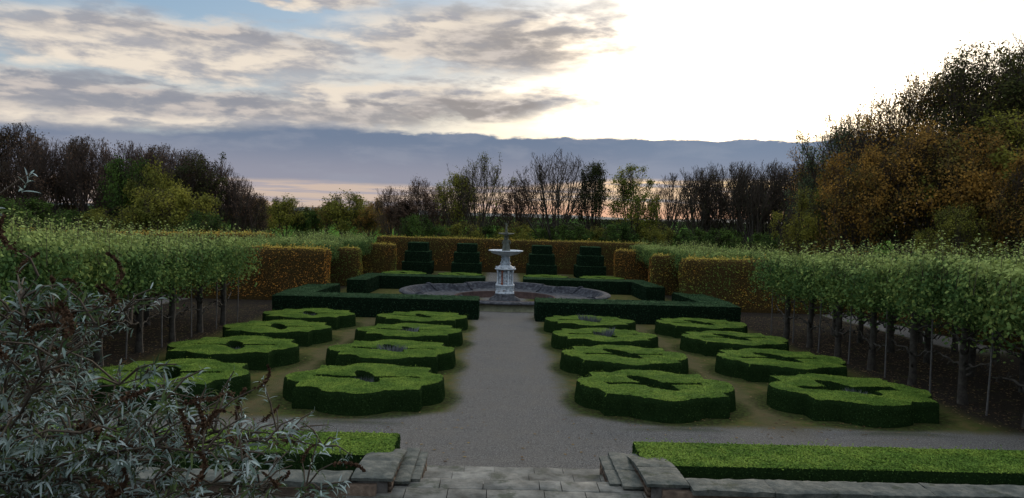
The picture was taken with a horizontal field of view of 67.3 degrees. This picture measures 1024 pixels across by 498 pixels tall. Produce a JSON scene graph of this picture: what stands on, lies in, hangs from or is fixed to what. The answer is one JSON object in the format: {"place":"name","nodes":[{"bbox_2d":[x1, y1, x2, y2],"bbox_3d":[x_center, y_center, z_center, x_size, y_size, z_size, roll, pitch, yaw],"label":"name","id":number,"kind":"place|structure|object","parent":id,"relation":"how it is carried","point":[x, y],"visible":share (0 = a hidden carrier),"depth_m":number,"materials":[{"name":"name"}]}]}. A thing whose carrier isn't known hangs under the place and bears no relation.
{"place":"outdoors","nodes":[
{"label":"outdoors","id":0,"kind":"place"},
{"bbox_2d":[2,400,421,448],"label":"cross path","id":1,"kind":"structure","parent":0,"point":[402,424],"depth_m":16.16,"materials":[{"name":"gravel"}]},
{"bbox_2d":[16,478,646,497],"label":"paving","id":2,"kind":"structure","parent":0,"point":[445,488],"depth_m":11.02,"materials":[{"name":"stone"}]},
{"bbox_2d":[0,205,1023,452],"bbox_3d":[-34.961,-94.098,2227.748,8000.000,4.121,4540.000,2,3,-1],"label":"ground","id":3,"kind":"structure","parent":0,"point":[750,399],"depth_m":26.09,"materials":[{"name":"soil"}]},
{"bbox_2d":[0,120,49,226],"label":"woodland tree","id":4,"kind":"object","parent":3,"relation":"on","point":[11,136],"visible":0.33,"depth_m":83.23,"materials":[{"name":"brown plant"}]},
{"bbox_2d":[0,196,59,230],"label":"bush","id":5,"kind":"object","parent":3,"relation":"on","point":[34,203],"visible":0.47,"depth_m":69.19,"materials":[{"name":"green plant"}]},
{"bbox_2d":[0,132,61,229],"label":"woodland tree","id":6,"kind":"object","parent":3,"relation":"on","point":[9,176],"visible":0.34,"depth_m":79.45,"materials":[{"name":"brown plant"}]},
{"bbox_2d":[0,203,73,352],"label":"pleached lime","id":7,"kind":"object","parent":3,"relation":"on","point":[7,267],"visible":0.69,"depth_m":17.14,"materials":[{"name":"green plant"}]},
{"bbox_2d":[1,137,78,226],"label":"woodland tree","id":8,"kind":"object","parent":3,"relation":"on","point":[41,182],"visible":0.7,"depth_m":78.26,"materials":[{"name":"brown plant"}]},
{"bbox_2d":[0,211,123,382],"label":"pleached lime","id":9,"kind":"object","parent":3,"relation":"on","point":[74,248],"visible":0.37,"depth_m":19.04,"materials":[{"name":"green plant"}]},
{"bbox_2d":[55,136,125,227],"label":"woodland tree","id":10,"kind":"object","parent":3,"relation":"on","point":[80,185],"visible":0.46,"depth_m":78.32,"materials":[{"name":"brown plant"}]},
{"bbox_2d":[27,217,162,365],"bbox_3d":[-11.759,1.203,21.558,2.970,4.221,2.752,2,3,-1],"label":"pleached lime","id":11,"kind":"object","parent":3,"relation":"on","point":[124,258],"visible":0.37,"depth_m":21.53,"materials":[{"name":"green plant"}]},
{"bbox_2d":[82,139,154,221],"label":"woodland tree","id":12,"kind":"object","parent":3,"relation":"on","point":[95,199],"visible":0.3,"depth_m":77.76,"materials":[{"name":"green plant"}]},
{"bbox_2d":[80,204,160,232],"bbox_3d":[-33.029,-0.872,65.611,7.222,5.834,7.061,3,3,32],"label":"bush","id":13,"kind":"object","parent":3,"relation":"on","point":[95,215],"visible":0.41,"depth_m":64.05,"materials":[{"name":"green plant"}]},
{"bbox_2d":[96,153,158,228],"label":"broadleaf tree","id":14,"kind":"object","parent":3,"relation":"on","point":[117,177],"visible":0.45,"depth_m":73.16,"materials":[{"name":"green plant"}]},
{"bbox_2d":[103,222,195,352],"bbox_3d":[-11.567,1.197,23.989,2.895,4.148,2.751,2,3,-1],"label":"pleached lime","id":15,"kind":"object","parent":3,"relation":"on","point":[139,322],"visible":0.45,"depth_m":23.99,"materials":[{"name":"green plant"}]},
{"bbox_2d":[122,155,187,229],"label":"broadleaf tree","id":16,"kind":"object","parent":3,"relation":"on","point":[161,183],"visible":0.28,"depth_m":72.26,"materials":[{"name":"green plant"}]},
{"bbox_2d":[76,357,250,410],"bbox_3d":[-8.252,3.136,18.466,3.882,0.634,3.891,2,1,-1],"label":"box rosette","id":17,"kind":"object","parent":3,"relation":"on","point":[215,376],"visible":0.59,"depth_m":18.01,"materials":[{"name":"green plant"}]},
{"bbox_2d":[113,183,222,231],"bbox_3d":[-29.155,-1.734,65.629,8.711,7.917,8.911,1,3,-11],"label":"field maple","id":18,"kind":"object","parent":3,"relation":"on","point":[151,206],"visible":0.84,"depth_m":63.72,"materials":[{"name":"green plant"}]},
{"bbox_2d":[135,221,220,341],"bbox_3d":[-11.714,1.118,26.397,2.698,4.197,2.756,2,3,-1],"label":"pleached lime","id":19,"kind":"object","parent":3,"relation":"on","point":[172,314],"visible":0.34,"depth_m":26.38,"materials":[{"name":"green plant"}]},
{"bbox_2d":[14,464,376,497],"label":"wall","id":20,"kind":"structure","parent":3,"relation":"on","point":[295,478],"depth_m":10.62,"materials":[{"name":"stone"}]},
{"bbox_2d":[153,222,245,332],"bbox_3d":[-11.577,1.059,28.865,2.729,4.217,2.899,2,3,-1],"label":"pleached lime","id":21,"kind":"object","parent":3,"relation":"on","point":[199,298],"visible":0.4,"depth_m":28.80,"materials":[{"name":"green plant"}]},
{"bbox_2d":[172,148,228,229],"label":"woodland tree","id":22,"kind":"object","parent":3,"relation":"on","point":[192,166],"visible":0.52,"depth_m":78.37,"materials":[{"name":"brown plant"}]},
{"bbox_2d":[168,209,232,232],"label":"bush","id":23,"kind":"object","parent":3,"relation":"on","point":[196,217],"visible":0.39,"depth_m":62.11,"materials":[{"name":"green plant"}]},
{"bbox_2d":[191,158,249,231],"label":"woodland tree","id":24,"kind":"object","parent":3,"relation":"on","point":[219,186],"visible":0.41,"depth_m":79.12,"materials":[{"name":"brown plant"}]},
{"bbox_2d":[186,224,262,324],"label":"pleached lime","id":25,"kind":"object","parent":3,"relation":"on","point":[222,303],"visible":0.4,"depth_m":31.25,"materials":[{"name":"green plant"}]},
{"bbox_2d":[165,334,299,370],"bbox_3d":[-8.327,3.044,23.020,3.882,0.634,3.891,2,1,-1],"label":"box rosette","id":26,"kind":"object","parent":3,"relation":"on","point":[256,352],"visible":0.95,"depth_m":22.23,"materials":[{"name":"green plant"}]},
{"bbox_2d":[215,174,264,232],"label":"woodland tree","id":27,"kind":"object","parent":3,"relation":"on","point":[238,201],"visible":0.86,"depth_m":78.75,"materials":[{"name":"brown plant"}]},
{"bbox_2d":[176,239,331,299],"bbox_3d":[-14.477,1.079,43.367,8.435,3.500,2.050,2,3,-1],"label":"beech hedge","id":28,"kind":"object","parent":3,"relation":"on","point":[282,269],"visible":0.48,"depth_m":42.52,"materials":[{"name":"orange plant"}]},
{"bbox_2d":[222,318,331,346],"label":"box rosette","id":29,"kind":"object","parent":3,"relation":"on","point":[302,333],"visible":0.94,"depth_m":26.81,"materials":[{"name":"green plant"}]},
{"bbox_2d":[263,193,311,236],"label":"bushy tree","id":30,"kind":"object","parent":3,"relation":"on","point":[283,213],"visible":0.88,"depth_m":115.81,"materials":[{"name":"green plant"}]},
{"bbox_2d":[262,307,355,329],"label":"box rosette","id":31,"kind":"object","parent":3,"relation":"on","point":[335,319],"visible":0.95,"depth_m":31.40,"materials":[{"name":"green plant"}]},
{"bbox_2d":[330,244,362,285],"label":"beech hedge","id":32,"kind":"object","parent":3,"relation":"on","point":[346,264],"visible":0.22,"depth_m":54.54,"materials":[{"name":"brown plant"}]},
{"bbox_2d":[316,188,379,236],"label":"bushy tree","id":33,"kind":"object","parent":3,"relation":"on","point":[341,214],"visible":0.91,"depth_m":116.27,"materials":[{"name":"green plant"}]},
{"bbox_2d":[283,362,445,415],"bbox_3d":[-3.558,3.253,18.521,3.907,0.651,3.877,2,1,-1],"label":"box rosette","id":34,"kind":"object","parent":3,"relation":"on","point":[336,390],"visible":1,"depth_m":17.42,"materials":[{"name":"green plant"}]},
{"bbox_2d":[271,290,479,319],"bbox_3d":[-6.302,2.633,36.334,9.608,1.118,1.979,2,3,-1],"label":"yew hedge","id":35,"kind":"object","parent":3,"relation":"on","point":[362,304],"visible":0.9,"depth_m":35.43,"materials":[{"name":"green plant"}]},
{"bbox_2d":[362,241,396,273],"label":"beech hedge","id":36,"kind":"object","parent":3,"relation":"on","point":[380,258],"visible":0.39,"depth_m":68.15,"materials":[{"name":"brown plant"}]},
{"bbox_2d":[351,447,427,492],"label":"stair wall","id":37,"kind":"structure","parent":3,"relation":"on","point":[386,472],"depth_m":11.31,"materials":[{"name":"stone"}]},
{"bbox_2d":[325,339,455,373],"bbox_3d":[-3.633,3.161,23.076,3.907,0.651,3.877,2,1,-1],"label":"box rosette","id":38,"kind":"object","parent":3,"relation":"on","point":[435,357],"visible":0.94,"depth_m":22.33,"materials":[{"name":"green plant"}]},
{"bbox_2d":[371,186,409,236],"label":"tree","id":39,"kind":"object","parent":3,"relation":"on","point":[386,199],"visible":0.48,"depth_m":108.97,"materials":[{"name":"brown plant"}]},
{"bbox_2d":[381,199,418,235],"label":"tree","id":40,"kind":"object","parent":3,"relation":"on","point":[402,210],"visible":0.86,"depth_m":99.20,"materials":[{"name":"brown plant"}]},
{"bbox_2d":[354,323,462,346],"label":"box rosette","id":41,"kind":"object","parent":3,"relation":"on","point":[448,336],"visible":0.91,"depth_m":26.92,"materials":[{"name":"green plant"}]},
{"bbox_2d":[401,241,433,273],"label":"stepped topiary","id":42,"kind":"object","parent":3,"relation":"on","point":[418,256],"visible":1,"depth_m":70.80,"materials":[{"name":"green plant"}]},
{"bbox_2d":[399,213,439,236],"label":"bush","id":43,"kind":"object","parent":3,"relation":"on","point":[412,229],"visible":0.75,"depth_m":89.29,"materials":[{"name":"green plant"}]},
{"bbox_2d":[375,311,467,330],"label":"box rosette","id":44,"kind":"object","parent":3,"relation":"on","point":[456,320],"visible":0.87,"depth_m":31.50,"materials":[{"name":"green plant"}]},
{"bbox_2d":[400,177,442,236],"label":"tree","id":45,"kind":"object","parent":3,"relation":"on","point":[421,199],"visible":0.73,"depth_m":102.97,"materials":[{"name":"brown plant"}]},
{"bbox_2d":[366,272,485,288],"bbox_3d":[-6.124,2.275,54.041,8.556,1.140,1.973,2,3,-1],"label":"yew hedge","id":46,"kind":"object","parent":3,"relation":"on","point":[391,281],"visible":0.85,"depth_m":53.12,"materials":[{"name":"green plant"}]},
{"bbox_2d":[431,171,488,234],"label":"tree","id":47,"kind":"object","parent":3,"relation":"on","point":[443,197],"visible":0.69,"depth_m":98.90,"materials":[{"name":"green plant"}]},
{"bbox_2d":[451,243,481,273],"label":"stepped topiary","id":48,"kind":"object","parent":3,"relation":"on","point":[466,259],"visible":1,"depth_m":70.87,"materials":[{"name":"green plant"}]},
{"bbox_2d":[22,203,934,239],"bbox_3d":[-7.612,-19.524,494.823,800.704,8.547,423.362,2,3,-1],"label":"distant woodland","id":49,"kind":"object","parent":3,"relation":"on","point":[604,225],"visible":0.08,"depth_m":326.46,"materials":[{"name":"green plant"}]},
{"bbox_2d":[447,152,517,237],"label":"tree","id":50,"kind":"object","parent":3,"relation":"on","point":[481,194],"visible":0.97,"depth_m":96.99,"materials":[{"name":"brown plant"}]},
{"bbox_2d":[399,281,610,311],"bbox_3d":[-0.417,2.791,45.571,11.768,0.889,11.279,4,3,39],"label":"fountain basin","id":51,"kind":"object","parent":3,"relation":"on","point":[481,289],"visible":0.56,"depth_m":47.85,"materials":[{"name":"stone"}]},
{"bbox_2d":[487,221,522,301],"bbox_3d":[-0.382,0.797,45.482,2.077,4.882,2.077,2,3,-1],"label":"fountain","id":52,"kind":"object","parent":51,"relation":"on","point":[504,288],"visible":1,"depth_m":45.15,"materials":[{"name":"stone"}]},
{"bbox_2d":[376,235,647,275],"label":"beech hedge","id":53,"kind":"object","parent":3,"relation":"on","point":[443,250],"visible":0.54,"depth_m":75.73,"materials":[{"name":"orange plant"}]},
{"bbox_2d":[423,465,604,483],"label":"stone steps","id":54,"kind":"structure","parent":3,"relation":"on","point":[527,474],"depth_m":12.17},
{"bbox_2d":[491,175,542,234],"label":"tree","id":55,"kind":"object","parent":3,"relation":"on","point":[515,208],"visible":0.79,"depth_m":98.86,"materials":[{"name":"brown plant"}]},
{"bbox_2d":[17,290,1023,459],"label":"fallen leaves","id":56,"kind":"object","parent":3,"relation":"on","point":[641,331],"visible":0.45,"depth_m":24.89,"materials":[{"name":"brown plant"}]},
{"bbox_2d":[526,245,556,274],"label":"stepped topiary","id":57,"kind":"object","parent":3,"relation":"on","point":[541,259],"visible":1,"depth_m":71.00,"materials":[{"name":"green plant"}]},
{"bbox_2d":[513,148,597,239],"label":"tree","id":58,"kind":"object","parent":3,"relation":"on","point":[557,192],"visible":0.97,"depth_m":95.17,"materials":[{"name":"brown plant"}]},
{"bbox_2d":[523,276,646,294],"bbox_3d":[5.120,2.594,54.232,8.761,1.102,1.970,2,3,-1],"label":"yew hedge","id":59,"kind":"object","parent":3,"relation":"on","point":[616,286],"visible":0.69,"depth_m":53.33,"materials":[{"name":"green plant"}]},
{"bbox_2d":[573,246,605,277],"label":"stepped topiary","id":60,"kind":"object","parent":3,"relation":"on","point":[589,260],"visible":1,"depth_m":71.08,"materials":[{"name":"green plant"}]},
{"bbox_2d":[544,315,635,332],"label":"box rosette","id":61,"kind":"object","parent":3,"relation":"on","point":[553,323],"visible":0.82,"depth_m":31.57,"materials":[{"name":"green plant"}]},
{"bbox_2d":[571,158,614,236],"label":"tree","id":62,"kind":"object","parent":3,"relation":"on","point":[600,194],"visible":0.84,"depth_m":97.20,"materials":[{"name":"green plant"}]},
{"bbox_2d":[551,328,658,349],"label":"box rosette","id":63,"kind":"object","parent":3,"relation":"on","point":[565,338],"visible":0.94,"depth_m":27.02,"materials":[{"name":"green plant"}]},
{"bbox_2d":[560,344,688,376],"bbox_3d":[3.385,3.352,23.173,3.886,0.644,3.887,2,1,-1],"label":"box rosette","id":64,"kind":"object","parent":3,"relation":"on","point":[583,361],"visible":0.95,"depth_m":22.46,"materials":[{"name":"green plant"}]},
{"bbox_2d":[613,247,648,281],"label":"beech hedge","id":65,"kind":"object","parent":3,"relation":"on","point":[628,264],"visible":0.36,"depth_m":67.53,"materials":[{"name":"orange plant"}]},
{"bbox_2d":[605,164,664,242],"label":"tree","id":66,"kind":"object","parent":3,"relation":"on","point":[636,208],"visible":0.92,"depth_m":94.69,"materials":[{"name":"twig"},{"name":"green leaf"},{"name":"bark"}]},
{"bbox_2d":[534,296,740,324],"bbox_3d":[5.840,2.957,36.453,9.607,1.118,1.972,2,3,-1],"label":"yew hedge","id":67,"kind":"object","parent":3,"relation":"on","point":[646,312],"visible":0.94,"depth_m":35.54,"materials":[{"name":"green plant"}]},
{"bbox_2d":[599,452,689,497],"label":"stair wall","id":68,"kind":"structure","parent":3,"relation":"on","point":[651,478],"depth_m":11.40,"materials":[{"name":"stone"}]},
{"bbox_2d":[574,368,735,423],"bbox_3d":[3.459,3.444,18.618,3.886,0.644,3.887,2,1,-1],"label":"box rosette","id":69,"kind":"object","parent":3,"relation":"on","point":[659,396],"visible":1,"depth_m":17.57,"materials":[{"name":"green plant"}]},
{"bbox_2d":[647,173,690,245],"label":"bare tree","id":70,"kind":"object","parent":3,"relation":"on","point":[668,221],"visible":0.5,"depth_m":109.75,"materials":[{"name":"brown plant"}]},
{"bbox_2d":[648,252,731,294],"bbox_3d":[13.858,1.758,54.811,8.253,3.218,1.936,2,3,-1],"label":"beech hedge","id":71,"kind":"object","parent":3,"relation":"on","point":[660,274],"visible":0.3,"depth_m":53.92,"materials":[{"name":"orange plant"}]},
{"bbox_2d":[673,164,724,237],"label":"bare tree","id":72,"kind":"object","parent":3,"relation":"on","point":[691,201],"visible":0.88,"depth_m":100.13,"materials":[{"name":"brown plant"}]},
{"bbox_2d":[654,317,747,337],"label":"box rosette","id":73,"kind":"object","parent":3,"relation":"on","point":[674,327],"visible":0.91,"depth_m":31.64,"materials":[{"name":"green plant"}]},
{"bbox_2d":[684,167,731,239],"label":"bare tree","id":74,"kind":"object","parent":3,"relation":"on","point":[711,201],"visible":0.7,"depth_m":100.10,"materials":[{"name":"brown plant"}]},
{"bbox_2d":[680,330,788,356],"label":"box rosette","id":75,"kind":"object","parent":3,"relation":"on","point":[713,343],"visible":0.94,"depth_m":27.07,"materials":[{"name":"green plant"}]},
{"bbox_2d":[707,160,772,246],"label":"bare tree","id":76,"kind":"object","parent":3,"relation":"on","point":[725,221],"visible":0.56,"depth_m":98.28,"materials":[{"name":"brown plant"}]},
{"bbox_2d":[715,163,786,249],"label":"bare tree","id":77,"kind":"object","parent":3,"relation":"on","point":[746,198],"visible":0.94,"depth_m":95.11,"materials":[{"name":"brown plant"}]},
{"bbox_2d":[678,254,830,314],"bbox_3d":[13.819,1.919,43.674,8.603,3.334,2.041,2,3,-1],"label":"beech hedge","id":78,"kind":"object","parent":3,"relation":"on","point":[727,279],"visible":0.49,"depth_m":42.74,"materials":[{"name":"orange plant"}]},
{"bbox_2d":[745,160,799,245],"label":"bare tree","id":79,"kind":"object","parent":3,"relation":"on","point":[773,192],"visible":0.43,"depth_m":97.06,"materials":[{"name":"brown plant"}]},
{"bbox_2d":[760,162,799,239],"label":"bare tree","id":80,"kind":"object","parent":3,"relation":"on","point":[781,192],"visible":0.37,"depth_m":95.72,"materials":[{"name":"brown plant"}]},
{"bbox_2d":[715,348,846,382],"bbox_3d":[8.112,3.478,23.253,3.886,0.644,3.887,2,1,-1],"label":"box rosette","id":81,"kind":"object","parent":3,"relation":"on","point":[754,365],"visible":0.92,"depth_m":22.49,"materials":[{"name":"green plant"}]},
{"bbox_2d":[748,240,827,338],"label":"pleached lime","id":82,"kind":"object","parent":3,"relation":"on","point":[770,279],"visible":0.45,"depth_m":31.55,"materials":[{"name":"green plant"}]},
{"bbox_2d":[770,243,852,347],"bbox_3d":[11.568,1.805,29.212,2.780,3.973,2.752,2,3,-1],"label":"pleached lime","id":83,"kind":"object","parent":3,"relation":"on","point":[811,314],"visible":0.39,"depth_m":29.20,"materials":[{"name":"green plant"}]},
{"bbox_2d":[766,185,858,254],"bbox_3d":[22.170,-0.479,56.751,6.869,8.470,6.110,1,3,-16],"label":"oak","id":84,"kind":"object","parent":3,"relation":"on","point":[799,236],"visible":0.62,"depth_m":55.93,"materials":[{"name":"green plant"}]},
{"bbox_2d":[790,236,881,357],"bbox_3d":[11.412,1.703,26.716,3.007,4.266,2.924,2,3,-1],"label":"pleached lime","id":85,"kind":"object","parent":3,"relation":"on","point":[821,275],"visible":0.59,"depth_m":26.78,"materials":[{"name":"green plant"}]},
{"bbox_2d":[784,104,897,253],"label":"autumn tree","id":86,"kind":"object","parent":3,"relation":"on","point":[828,135],"visible":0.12,"depth_m":66.19,"materials":[{"name":"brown plant"}]},
{"bbox_2d":[791,113,891,255],"bbox_3d":[27.967,-3.694,63.652,9.920,15.073,8.568,2,3,15],"label":"autumn tree","id":87,"kind":"object","parent":3,"relation":"on","point":[810,166],"visible":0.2,"depth_m":63.13,"materials":[{"name":"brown plant"}]},
{"bbox_2d":[662,478,1023,497],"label":"wall","id":88,"kind":"structure","parent":3,"relation":"on","point":[726,488],"depth_m":10.76,"materials":[{"name":"stone"}]},
{"bbox_2d":[767,373,939,427],"bbox_3d":[8.190,3.580,18.727,3.883,0.623,3.900,2,1,-1],"label":"box rosette","id":89,"kind":"object","parent":3,"relation":"on","point":[881,403],"visible":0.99,"depth_m":17.67,"materials":[{"name":"green plant"}]},
{"bbox_2d":[804,138,928,256],"bbox_3d":[24.122,-1.672,52.229,8.276,11.254,7.761,-1,3,-43],"label":"oak","id":90,"kind":"object","parent":3,"relation":"on","point":[848,214],"visible":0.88,"depth_m":50.91,"materials":[{"name":"brown plant"}]},
{"bbox_2d":[822,243,913,370],"bbox_3d":[11.364,1.855,24.324,2.614,4.049,2.899,2,3,-1],"label":"pleached lime","id":91,"kind":"object","parent":3,"relation":"on","point":[850,270],"visible":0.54,"depth_m":24.31,"materials":[{"name":"green plant"}]},
{"bbox_2d":[836,63,977,254],"bbox_3d":[31.723,-5.250,60.116,12.863,18.581,12.510,0,3,-27],"label":"autumn tree","id":92,"kind":"object","parent":3,"relation":"on","point":[890,115],"visible":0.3,"depth_m":59.21,"materials":[{"name":"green plant"}]},
{"bbox_2d":[853,234,983,385],"bbox_3d":[11.458,1.732,21.945,2.631,4.396,2.756,2,3,-1],"label":"pleached lime","id":93,"kind":"object","parent":3,"relation":"on","point":[905,303],"visible":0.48,"depth_m":21.91,"materials":[{"name":"green plant"}]},
{"bbox_2d":[849,113,1014,255],"bbox_3d":[27.543,-2.386,50.502,10.088,13.002,10.756,3,3,33],"label":"oak","id":94,"kind":"object","parent":3,"relation":"on","point":[969,182],"visible":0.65,"depth_m":48.29,"materials":[{"name":"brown plant"}]},
{"bbox_2d":[908,201,1003,259],"bbox_3d":[25.928,0.647,44.510,4.935,6.841,5.548,-1,3,-40],"label":"oak","id":95,"kind":"object","parent":3,"relation":"on","point":[946,222],"visible":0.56,"depth_m":43.85,"materials":[{"name":"green plant"}]},
{"bbox_2d":[889,32,1023,255],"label":"autumn tree","id":96,"kind":"object","parent":3,"relation":"on","point":[1011,89],"visible":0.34,"depth_m":55.20,"materials":[{"name":"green plant"}]},
{"bbox_2d":[889,54,1023,254],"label":"autumn tree","id":97,"kind":"object","parent":3,"relation":"on","point":[952,111],"visible":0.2,"depth_m":56.26,"materials":[{"name":"green plant"}]},
{"bbox_2d":[895,230,1023,404],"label":"pleached lime","id":98,"kind":"object","parent":3,"relation":"on","point":[949,265],"visible":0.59,"depth_m":19.53,"materials":[{"name":"green plant"}]},
{"bbox_2d":[899,104,1023,257],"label":"oak","id":99,"kind":"object","parent":3,"relation":"on","point":[1019,137],"visible":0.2,"depth_m":48.51,"materials":[{"name":"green plant"}]},
{"bbox_2d":[945,240,1023,427],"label":"pleached lime","id":100,"kind":"object","parent":3,"relation":"on","point":[1015,283],"visible":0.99,"depth_m":17.31,"materials":[{"name":"green plant"}]},
{"bbox_2d":[975,142,1023,257],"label":"oak","id":101,"kind":"object","parent":3,"relation":"on","point":[1016,218],"visible":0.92,"depth_m":44.16,"materials":[{"name":"green plant"}]},
{"bbox_2d":[0,0,1023,218],"label":"sky","id":102,"kind":"structure","parent":0,"point":[307,100],"materials":[{"name":"grey"}]},
{"bbox_2d":[406,314,620,471],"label":"gravel path","id":103,"kind":"structure","parent":0,"point":[538,399],"depth_m":17.45,"materials":[{"name":"gravel"}]},
{"bbox_2d":[601,414,1023,454],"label":"cross path","id":104,"kind":"structure","parent":0,"point":[945,435],"depth_m":16.16,"materials":[{"name":"gravel"}]},
{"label":"soil bed","id":105,"kind":"structure","parent":0,"visible":0},
{"bbox_2d":[1,419,400,472],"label":"box hedge","id":106,"kind":"object","parent":105,"relation":"on","point":[359,446],"visible":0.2,"depth_m":12.12,"materials":[{"name":"green plant"}]},
{"bbox_2d":[631,437,1023,485],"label":"box hedge","id":107,"kind":"object","parent":105,"relation":"on","point":[792,462],"visible":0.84,"depth_m":12.16,"materials":[{"name":"green plant"}]},
{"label":"bank","id":108,"kind":"structure","parent":0,"visible":0},
{"bbox_2d":[0,167,365,497],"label":"buddleia","id":109,"kind":"object","parent":108,"relation":"on","point":[64,463],"visible":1,"depth_m":4.10,"materials":[{"name":"green plant"}]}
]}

